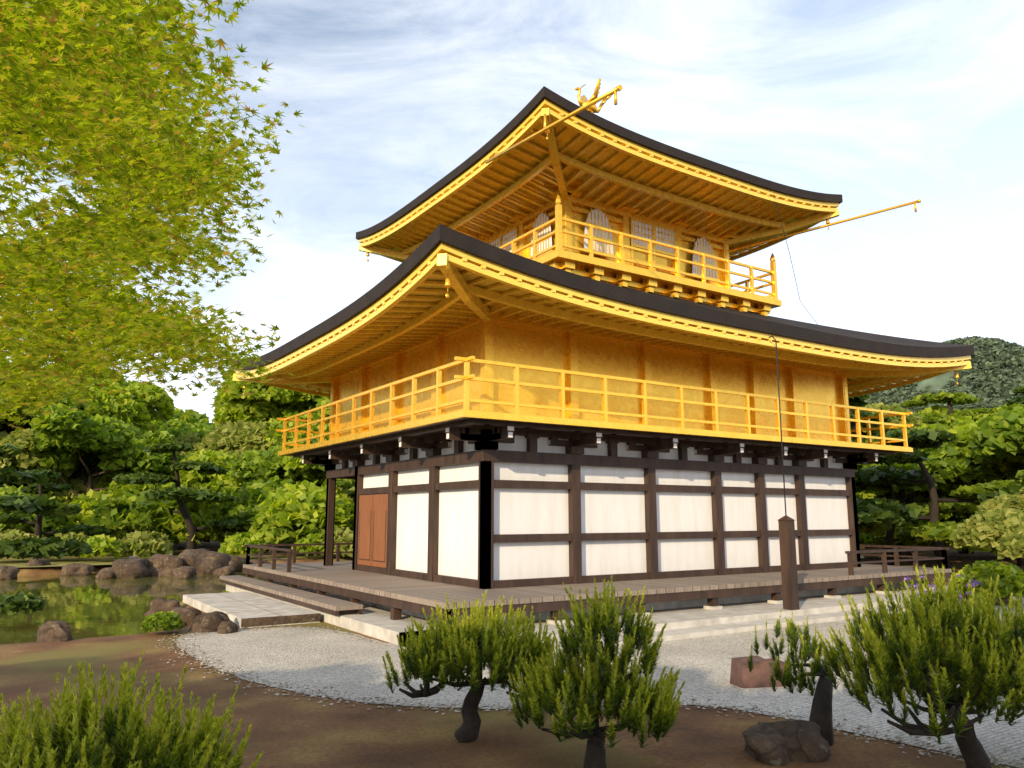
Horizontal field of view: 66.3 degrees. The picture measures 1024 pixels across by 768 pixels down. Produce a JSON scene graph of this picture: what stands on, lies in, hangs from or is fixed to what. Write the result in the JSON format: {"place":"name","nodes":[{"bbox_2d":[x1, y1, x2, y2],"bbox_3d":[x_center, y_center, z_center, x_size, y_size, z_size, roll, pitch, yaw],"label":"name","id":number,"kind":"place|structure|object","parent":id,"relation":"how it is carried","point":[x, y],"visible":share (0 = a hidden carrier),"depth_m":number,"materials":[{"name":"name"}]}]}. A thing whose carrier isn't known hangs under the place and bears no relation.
{"place":"outdoors","nodes":[
{"label":"outdoors","id":0,"kind":"place"},
{"bbox_2d":[0,0,303,462],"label":"maple","id":1,"kind":"object","parent":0,"point":[116,318],"depth_m":5.20,"materials":[{"name":"green plant"}]},
{"bbox_2d":[0,553,912,644],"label":"pond water","id":2,"kind":"structure","parent":0,"point":[88,606],"depth_m":22.33,"materials":[{"name":"green liquid"}]},
{"bbox_2d":[0,540,1023,767],"bbox_3d":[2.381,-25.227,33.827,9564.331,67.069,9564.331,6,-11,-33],"label":"ground","id":3,"kind":"structure","parent":0,"point":[287,731],"depth_m":7.73,"materials":[{"name":"soil"}]},
{"bbox_2d":[0,550,349,567],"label":"bank moss","id":4,"kind":"object","parent":3,"relation":"on","point":[67,560],"depth_m":36.57,"materials":[{"name":"green plant"}]},
{"bbox_2d":[183,592,320,627],"bbox_3d":[-5.821,4.850,17.032,1.504,0.173,5.356,6,-11,-33],"label":"stone landing","id":5,"kind":"object","parent":3,"relation":"on","point":[245,609],"visible":0.95,"depth_m":16.05,"materials":[{"name":"grey stone"}]},
{"bbox_2d":[0,548,1017,765],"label":"garden rocks","id":6,"kind":"object","parent":3,"relation":"on","point":[777,743],"visible":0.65,"depth_m":15.90,"materials":[{"name":"grey stone"}]},
{"bbox_2d":[0,356,1023,597],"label":"trees","id":7,"kind":"object","parent":3,"relation":"on","point":[142,407],"visible":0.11,"depth_m":43.26,"materials":[{"name":"green plant"}]},
{"bbox_2d":[0,402,1023,632],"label":"green foliage deep trees","id":8,"kind":"object","parent":3,"relation":"on","point":[104,442],"visible":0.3,"depth_m":42.53,"materials":[{"name":"green plant"}]},
{"bbox_2d":[0,402,1023,559],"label":"tree foliage","id":9,"kind":"object","parent":3,"relation":"on","point":[997,522],"visible":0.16,"depth_m":37.11,"materials":[{"name":"green plant"}]},
{"bbox_2d":[0,386,1023,615],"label":"pines","id":10,"kind":"object","parent":3,"relation":"on","point":[880,510],"depth_m":27.41,"materials":[{"name":"green plant"}]},
{"bbox_2d":[85,391,1023,554],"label":"pine needles","id":11,"kind":"object","parent":10,"relation":"attached to","point":[937,531],"visible":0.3,"depth_m":31.51,"materials":[{"name":"green plant"}]},
{"bbox_2d":[0,589,1023,767],"bbox_3d":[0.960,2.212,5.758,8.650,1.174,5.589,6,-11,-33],"label":"old pine needles","id":12,"kind":"object","parent":3,"relation":"on","point":[1009,717],"visible":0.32,"depth_m":6.13,"materials":[{"name":"green plant"}]},
{"bbox_2d":[0,564,1023,767],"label":"young pine candles","id":13,"kind":"object","parent":12,"relation":"on","point":[210,726],"visible":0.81,"depth_m":5.99},
{"bbox_2d":[16,397,1023,566],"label":"tree trunks","id":14,"kind":"object","parent":3,"relation":"on","point":[1019,562],"visible":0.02,"depth_m":46.17,"materials":[{"name":"brown plant"}]},
{"bbox_2d":[220,561,1023,655],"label":"pavilion base deck","id":15,"kind":"structure","parent":3,"relation":"on","point":[383,607],"depth_m":15.54,"materials":[{"name":"beige stone"}]},
{"bbox_2d":[287,417,900,588],"bbox_3d":[2.090,3.454,21.771,13.980,3.140,10.680,6,-11,-33],"label":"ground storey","id":16,"kind":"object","parent":15,"relation":"on","point":[478,503],"depth_m":17.40,"materials":[{"name":"white paint"}]},
{"bbox_2d":[276,312,912,455],"bbox_3d":[2.090,0.604,22.251,14.340,2.760,11.040,6,-11,-33],"label":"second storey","id":17,"kind":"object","parent":16,"relation":"on","point":[508,368],"depth_m":17.78,"materials":[{"name":"gold metal"}]},
{"bbox_2d":[232,224,974,397],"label":"lower roof","id":18,"kind":"structure","parent":17,"relation":"on","point":[405,303],"depth_m":16.12,"materials":[{"name":"gold metal"}]},
{"bbox_2d":[469,180,781,315],"bbox_3d":[2.131,-2.951,22.877,7.680,3.200,7.680,6,-11,-33],"label":"top storey","id":19,"kind":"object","parent":18,"relation":"on","point":[599,241],"depth_m":19.96,"materials":[{"name":"gold metal"}]},
{"bbox_2d":[356,86,842,261],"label":"pavilion roof","id":20,"kind":"structure","parent":19,"relation":"on","point":[607,162],"depth_m":19.41,"materials":[{"name":"gold metal"}]},
{"bbox_2d":[574,78,615,112],"bbox_3d":[2.563,-8.327,24.028,1.519,2.024,1.322,4,-10,-23],"label":"phoenix statue","id":21,"kind":"object","parent":20,"relation":"on","point":[582,100],"visible":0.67,"depth_m":23.85,"materials":[{"name":"gold metal"}]},
{"bbox_2d":[243,85,958,609],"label":"pavilion fittings","id":22,"kind":"object","parent":15,"relation":"on","point":[789,575],"visible":0.69,"depth_m":18.32,"materials":[{"name":"gold metal"}]},
{"bbox_2d":[904,574,981,614],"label":"flowers","id":23,"kind":"object","parent":3,"relation":"on","point":[972,583],"visible":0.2,"depth_m":16.48,"materials":[{"name":"purple plant"}]},
{"bbox_2d":[0,0,1023,422],"label":"sky","id":24,"kind":"structure","parent":0,"point":[877,105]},
{"bbox_2d":[156,599,1023,767],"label":"gravel path","id":25,"kind":"structure","parent":0,"point":[339,662],"depth_m":10.12,"materials":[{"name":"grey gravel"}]},
{"bbox_2d":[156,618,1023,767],"bbox_3d":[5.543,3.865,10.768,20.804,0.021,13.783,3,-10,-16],"label":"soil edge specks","id":26,"kind":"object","parent":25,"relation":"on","point":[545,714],"visible":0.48,"depth_m":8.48,"materials":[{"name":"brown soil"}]},
{"bbox_2d":[730,655,784,688],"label":"cut stone block","id":27,"kind":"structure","parent":25,"relation":"on","point":[743,677],"depth_m":9.44,"materials":[{"name":"stone"}]},
{"bbox_2d":[909,371,960,399],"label":"hill terrain","id":28,"kind":"structure","parent":0,"point":[936,383],"depth_m":303.85,"materials":[{"name":"green plant"}]},
{"bbox_2d":[863,336,1023,412],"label":"distant hill","id":29,"kind":"structure","parent":28,"relation":"on","point":[992,377],"depth_m":301.52,"materials":[{"name":"green plant"}]}
]}

